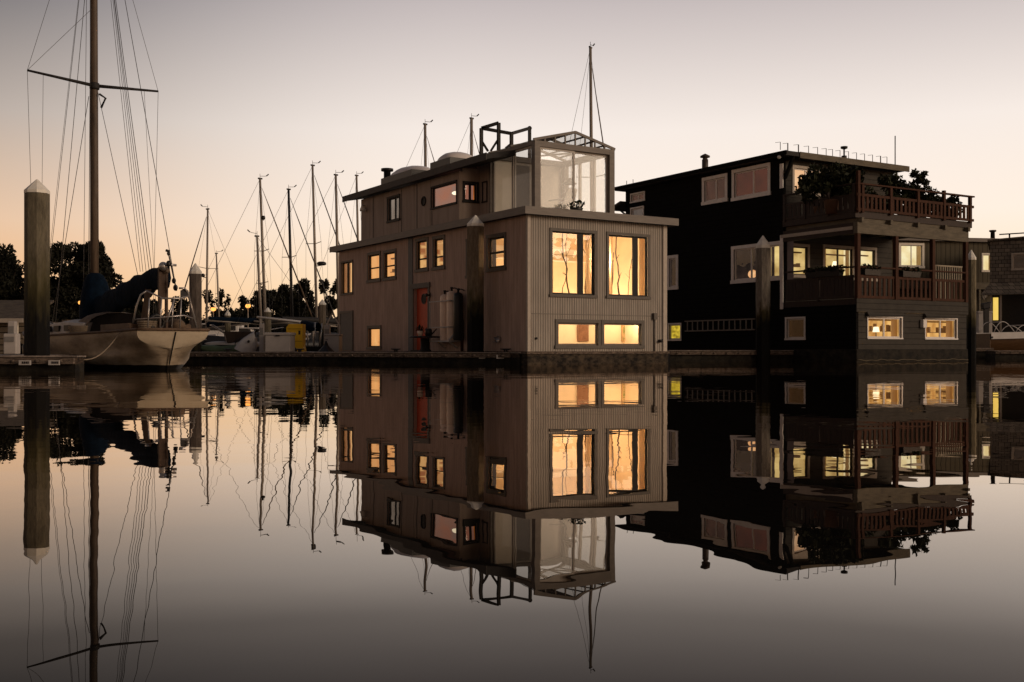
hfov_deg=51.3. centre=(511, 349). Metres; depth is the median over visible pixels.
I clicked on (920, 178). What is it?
shrub
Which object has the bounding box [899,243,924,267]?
window
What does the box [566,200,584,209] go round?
planter bowl
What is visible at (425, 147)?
sailboat
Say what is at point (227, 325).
piling
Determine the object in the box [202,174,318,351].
sailboat
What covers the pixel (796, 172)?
window
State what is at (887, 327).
window
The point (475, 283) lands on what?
piling
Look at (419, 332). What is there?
flower pot
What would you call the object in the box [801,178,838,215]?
trailing shrub
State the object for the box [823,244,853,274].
glazed door
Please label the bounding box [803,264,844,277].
planter trough
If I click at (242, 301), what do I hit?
cypress tree
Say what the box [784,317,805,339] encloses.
window
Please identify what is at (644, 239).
window
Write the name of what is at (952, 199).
flowering plant
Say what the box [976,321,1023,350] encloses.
deck
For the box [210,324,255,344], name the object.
dock cart
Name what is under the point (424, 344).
bollard table
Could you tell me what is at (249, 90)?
sky
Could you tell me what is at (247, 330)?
motor cruiser
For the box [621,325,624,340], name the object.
framed picture
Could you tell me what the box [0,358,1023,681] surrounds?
water
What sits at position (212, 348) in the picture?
kayak
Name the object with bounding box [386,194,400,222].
window
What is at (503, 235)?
window
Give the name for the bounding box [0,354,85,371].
dock finger
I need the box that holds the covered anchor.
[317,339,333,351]
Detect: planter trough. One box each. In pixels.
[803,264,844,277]
[861,263,880,275]
[899,266,920,277]
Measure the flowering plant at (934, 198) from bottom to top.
1.288 m
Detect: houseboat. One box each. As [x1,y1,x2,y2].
[329,121,678,364]
[615,136,974,361]
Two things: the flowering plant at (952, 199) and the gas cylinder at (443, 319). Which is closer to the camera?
the gas cylinder at (443, 319)
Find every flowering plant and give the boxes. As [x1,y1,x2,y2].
[921,185,946,218]
[947,195,959,219]
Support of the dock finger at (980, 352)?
on the water
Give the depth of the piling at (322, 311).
51.84 m
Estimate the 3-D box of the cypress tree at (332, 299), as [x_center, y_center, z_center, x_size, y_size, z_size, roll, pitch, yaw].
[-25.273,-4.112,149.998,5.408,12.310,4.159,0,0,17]
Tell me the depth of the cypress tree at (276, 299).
163.18 m
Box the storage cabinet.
[286,324,306,351]
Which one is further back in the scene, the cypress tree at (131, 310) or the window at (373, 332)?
the cypress tree at (131, 310)
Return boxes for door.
[341,313,350,349]
[417,288,426,349]
[775,243,809,277]
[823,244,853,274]
[843,247,877,280]
[993,298,997,319]
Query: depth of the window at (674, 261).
44.36 m
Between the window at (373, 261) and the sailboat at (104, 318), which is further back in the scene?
the window at (373, 261)
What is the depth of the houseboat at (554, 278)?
33.84 m
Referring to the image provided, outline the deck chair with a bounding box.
[548,188,577,208]
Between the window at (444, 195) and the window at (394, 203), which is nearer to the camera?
the window at (444, 195)
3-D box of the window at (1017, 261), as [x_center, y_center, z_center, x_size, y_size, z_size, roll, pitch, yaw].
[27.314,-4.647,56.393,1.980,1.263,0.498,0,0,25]
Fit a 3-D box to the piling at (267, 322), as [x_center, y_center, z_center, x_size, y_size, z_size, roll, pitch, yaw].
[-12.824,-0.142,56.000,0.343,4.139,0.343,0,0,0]
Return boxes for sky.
[0,0,1023,319]
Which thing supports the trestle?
on the dock at (387, 357)
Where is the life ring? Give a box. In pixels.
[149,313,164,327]
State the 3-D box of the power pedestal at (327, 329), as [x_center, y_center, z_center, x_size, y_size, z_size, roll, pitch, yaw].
[-6.702,-0.395,38.681,0.222,0.985,0.193,0,0,0]
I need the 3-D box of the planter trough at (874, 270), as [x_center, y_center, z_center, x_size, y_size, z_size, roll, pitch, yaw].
[12.227,-2.742,36.405,0.992,0.419,0.393,0,0,-31]
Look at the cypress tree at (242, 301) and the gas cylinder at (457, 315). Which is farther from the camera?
the cypress tree at (242, 301)
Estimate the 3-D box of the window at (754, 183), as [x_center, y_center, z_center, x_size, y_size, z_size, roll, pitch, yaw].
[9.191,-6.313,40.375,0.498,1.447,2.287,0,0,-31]
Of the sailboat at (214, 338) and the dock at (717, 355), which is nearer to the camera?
the dock at (717, 355)
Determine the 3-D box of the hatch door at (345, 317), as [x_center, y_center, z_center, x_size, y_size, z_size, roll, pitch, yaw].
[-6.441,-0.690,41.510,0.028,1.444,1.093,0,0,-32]
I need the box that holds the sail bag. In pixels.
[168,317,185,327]
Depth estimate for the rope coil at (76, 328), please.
24.87 m
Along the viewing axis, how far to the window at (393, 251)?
38.43 m
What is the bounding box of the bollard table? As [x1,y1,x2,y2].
[409,336,439,351]
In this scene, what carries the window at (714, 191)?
in the houseboat at (728, 215)
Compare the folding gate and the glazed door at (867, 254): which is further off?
the glazed door at (867, 254)
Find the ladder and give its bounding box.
[685,318,754,331]
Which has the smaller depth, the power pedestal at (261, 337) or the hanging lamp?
the hanging lamp
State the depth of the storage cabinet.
37.40 m
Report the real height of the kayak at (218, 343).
0.346 m
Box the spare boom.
[257,316,313,340]
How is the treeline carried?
on the shore ground
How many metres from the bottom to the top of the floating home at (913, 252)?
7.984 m
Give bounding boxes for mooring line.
[68,332,120,359]
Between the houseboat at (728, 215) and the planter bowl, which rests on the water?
the houseboat at (728, 215)
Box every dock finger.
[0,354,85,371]
[976,348,993,357]
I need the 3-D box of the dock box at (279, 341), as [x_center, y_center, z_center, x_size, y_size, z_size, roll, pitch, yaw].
[-7.810,-0.245,35.940,0.888,0.645,0.920,0,0,0]
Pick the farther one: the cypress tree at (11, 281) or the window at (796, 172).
the cypress tree at (11, 281)
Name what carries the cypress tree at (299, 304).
on the shore ground
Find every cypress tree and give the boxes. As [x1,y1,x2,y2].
[0,243,23,299]
[19,241,125,321]
[125,299,161,323]
[168,295,188,320]
[202,287,230,316]
[229,295,247,316]
[243,283,301,332]
[285,277,314,332]
[311,278,336,332]
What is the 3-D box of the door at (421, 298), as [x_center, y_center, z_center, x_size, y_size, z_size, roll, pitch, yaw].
[-2.979,-1.026,36.239,0.075,2.097,1.057,0,0,-32]
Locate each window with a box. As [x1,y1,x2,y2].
[340,260,352,295]
[366,251,393,282]
[366,325,381,349]
[382,248,396,280]
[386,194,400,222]
[414,236,442,272]
[430,180,472,209]
[431,234,444,270]
[462,181,479,203]
[465,239,495,278]
[481,181,487,202]
[485,232,506,271]
[549,227,597,297]
[554,319,601,348]
[601,320,644,348]
[606,231,650,299]
[630,191,644,203]
[630,206,643,215]
[667,255,678,289]
[667,323,681,340]
[701,173,727,205]
[730,241,793,283]
[731,162,770,201]
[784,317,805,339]
[792,165,820,196]
[867,316,903,338]
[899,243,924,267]
[919,313,957,339]
[981,253,989,271]
[1011,253,1023,270]
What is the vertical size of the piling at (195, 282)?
4.956 m
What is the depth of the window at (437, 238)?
35.20 m
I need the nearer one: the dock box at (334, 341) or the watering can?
the watering can
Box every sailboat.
[22,0,209,368]
[175,204,258,339]
[183,250,222,318]
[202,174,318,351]
[207,230,316,341]
[217,185,334,334]
[233,161,339,339]
[255,170,358,351]
[302,171,362,326]
[333,120,434,332]
[457,113,478,155]
[569,42,604,210]
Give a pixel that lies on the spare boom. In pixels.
(278, 319)
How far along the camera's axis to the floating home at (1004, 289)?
56.80 m
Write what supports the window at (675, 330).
in the houseboat at (728, 215)
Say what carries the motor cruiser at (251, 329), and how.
on the water
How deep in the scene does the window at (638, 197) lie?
46.37 m
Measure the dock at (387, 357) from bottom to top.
0.750 m
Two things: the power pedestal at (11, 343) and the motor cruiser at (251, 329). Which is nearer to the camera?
the power pedestal at (11, 343)
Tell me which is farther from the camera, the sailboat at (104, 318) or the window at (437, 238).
the window at (437, 238)
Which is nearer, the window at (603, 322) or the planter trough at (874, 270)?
the window at (603, 322)
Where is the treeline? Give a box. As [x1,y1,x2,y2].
[161,310,332,331]
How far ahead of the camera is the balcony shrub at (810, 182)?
36.60 m
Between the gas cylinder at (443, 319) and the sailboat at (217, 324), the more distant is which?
the sailboat at (217, 324)
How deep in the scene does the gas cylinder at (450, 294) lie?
33.69 m
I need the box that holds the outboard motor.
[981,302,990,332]
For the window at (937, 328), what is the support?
in the houseboat at (728, 215)
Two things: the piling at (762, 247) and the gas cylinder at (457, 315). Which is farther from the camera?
the piling at (762, 247)
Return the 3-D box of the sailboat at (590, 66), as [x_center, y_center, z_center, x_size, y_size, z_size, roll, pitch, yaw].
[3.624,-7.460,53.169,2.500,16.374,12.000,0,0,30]
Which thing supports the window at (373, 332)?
in the houseboat at (554, 278)
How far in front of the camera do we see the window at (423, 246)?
36.16 m
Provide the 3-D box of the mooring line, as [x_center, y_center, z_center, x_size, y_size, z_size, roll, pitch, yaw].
[-8.441,-0.086,21.637,0.028,0.595,2.677,0,0,0]
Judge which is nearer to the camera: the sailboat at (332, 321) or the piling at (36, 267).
the piling at (36, 267)
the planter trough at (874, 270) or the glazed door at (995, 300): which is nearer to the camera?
the planter trough at (874, 270)
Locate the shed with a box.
[0,300,58,353]
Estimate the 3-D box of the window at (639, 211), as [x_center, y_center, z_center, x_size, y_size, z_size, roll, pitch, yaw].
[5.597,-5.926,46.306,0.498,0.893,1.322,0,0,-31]
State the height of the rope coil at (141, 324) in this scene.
0.183 m
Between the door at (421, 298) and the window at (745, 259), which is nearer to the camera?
the door at (421, 298)
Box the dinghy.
[234,331,257,351]
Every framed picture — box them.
[577,325,588,340]
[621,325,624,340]
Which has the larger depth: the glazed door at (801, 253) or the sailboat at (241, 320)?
the sailboat at (241, 320)
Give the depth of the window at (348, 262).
41.53 m
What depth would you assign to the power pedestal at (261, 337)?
36.40 m
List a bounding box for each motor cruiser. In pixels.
[161,322,242,334]
[239,325,258,331]
[239,327,283,331]
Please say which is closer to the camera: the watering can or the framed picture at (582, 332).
the framed picture at (582, 332)
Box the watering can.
[423,328,436,335]
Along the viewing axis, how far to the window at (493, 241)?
32.83 m
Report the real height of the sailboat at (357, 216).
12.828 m
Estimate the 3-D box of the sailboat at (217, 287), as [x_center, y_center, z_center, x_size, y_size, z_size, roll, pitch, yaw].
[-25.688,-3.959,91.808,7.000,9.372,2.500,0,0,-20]
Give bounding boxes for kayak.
[201,345,239,351]
[204,341,264,346]
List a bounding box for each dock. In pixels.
[187,351,520,363]
[667,350,793,361]
[986,351,1023,358]
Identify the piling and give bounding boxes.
[24,179,49,355]
[189,263,201,351]
[225,310,230,330]
[264,307,270,351]
[319,299,325,346]
[467,215,483,351]
[755,235,769,361]
[966,250,975,358]
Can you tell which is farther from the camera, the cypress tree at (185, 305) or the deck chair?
the cypress tree at (185, 305)
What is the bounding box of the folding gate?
[935,265,962,298]
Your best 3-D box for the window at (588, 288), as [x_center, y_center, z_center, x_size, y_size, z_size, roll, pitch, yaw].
[1.714,-2.502,31.486,1.718,2.090,0.433,0,0,-32]
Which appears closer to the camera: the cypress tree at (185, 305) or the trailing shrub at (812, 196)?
the trailing shrub at (812, 196)
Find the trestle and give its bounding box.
[326,313,339,333]
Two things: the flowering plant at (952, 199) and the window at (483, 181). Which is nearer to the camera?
the window at (483, 181)
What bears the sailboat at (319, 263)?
on the water
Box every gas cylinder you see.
[440,290,448,339]
[447,287,456,339]
[453,288,464,339]
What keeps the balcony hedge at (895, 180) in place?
on the houseboat at (728, 215)
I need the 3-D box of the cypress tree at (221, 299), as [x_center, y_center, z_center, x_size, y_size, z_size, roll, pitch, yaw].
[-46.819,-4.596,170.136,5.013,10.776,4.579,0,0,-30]
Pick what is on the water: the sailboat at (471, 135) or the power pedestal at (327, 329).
the sailboat at (471, 135)
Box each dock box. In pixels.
[264,332,295,351]
[324,334,342,351]
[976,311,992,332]
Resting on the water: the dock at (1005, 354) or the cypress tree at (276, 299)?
the dock at (1005, 354)
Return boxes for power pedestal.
[4,334,19,353]
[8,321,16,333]
[259,323,263,351]
[324,325,330,342]
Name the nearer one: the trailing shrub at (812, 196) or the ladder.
the trailing shrub at (812, 196)
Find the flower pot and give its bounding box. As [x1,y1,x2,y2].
[416,324,423,335]
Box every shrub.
[793,161,876,213]
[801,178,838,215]
[909,168,931,213]
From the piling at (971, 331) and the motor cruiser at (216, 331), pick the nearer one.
the piling at (971, 331)
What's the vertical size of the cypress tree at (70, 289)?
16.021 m
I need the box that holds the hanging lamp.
[564,178,576,184]
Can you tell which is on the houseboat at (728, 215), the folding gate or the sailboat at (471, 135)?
the folding gate
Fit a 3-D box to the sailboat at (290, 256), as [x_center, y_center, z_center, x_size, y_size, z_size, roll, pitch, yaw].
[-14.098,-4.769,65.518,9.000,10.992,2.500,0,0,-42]
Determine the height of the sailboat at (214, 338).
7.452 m
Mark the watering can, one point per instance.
(428, 332)
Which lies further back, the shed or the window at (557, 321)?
the shed
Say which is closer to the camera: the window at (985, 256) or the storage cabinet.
the storage cabinet
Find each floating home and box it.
[892,230,998,310]
[981,232,1023,331]
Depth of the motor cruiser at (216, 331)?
73.11 m
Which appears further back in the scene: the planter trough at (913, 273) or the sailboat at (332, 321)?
the sailboat at (332, 321)
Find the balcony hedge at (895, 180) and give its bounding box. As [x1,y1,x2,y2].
[865,172,962,219]
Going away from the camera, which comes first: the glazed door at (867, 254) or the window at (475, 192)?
the window at (475, 192)

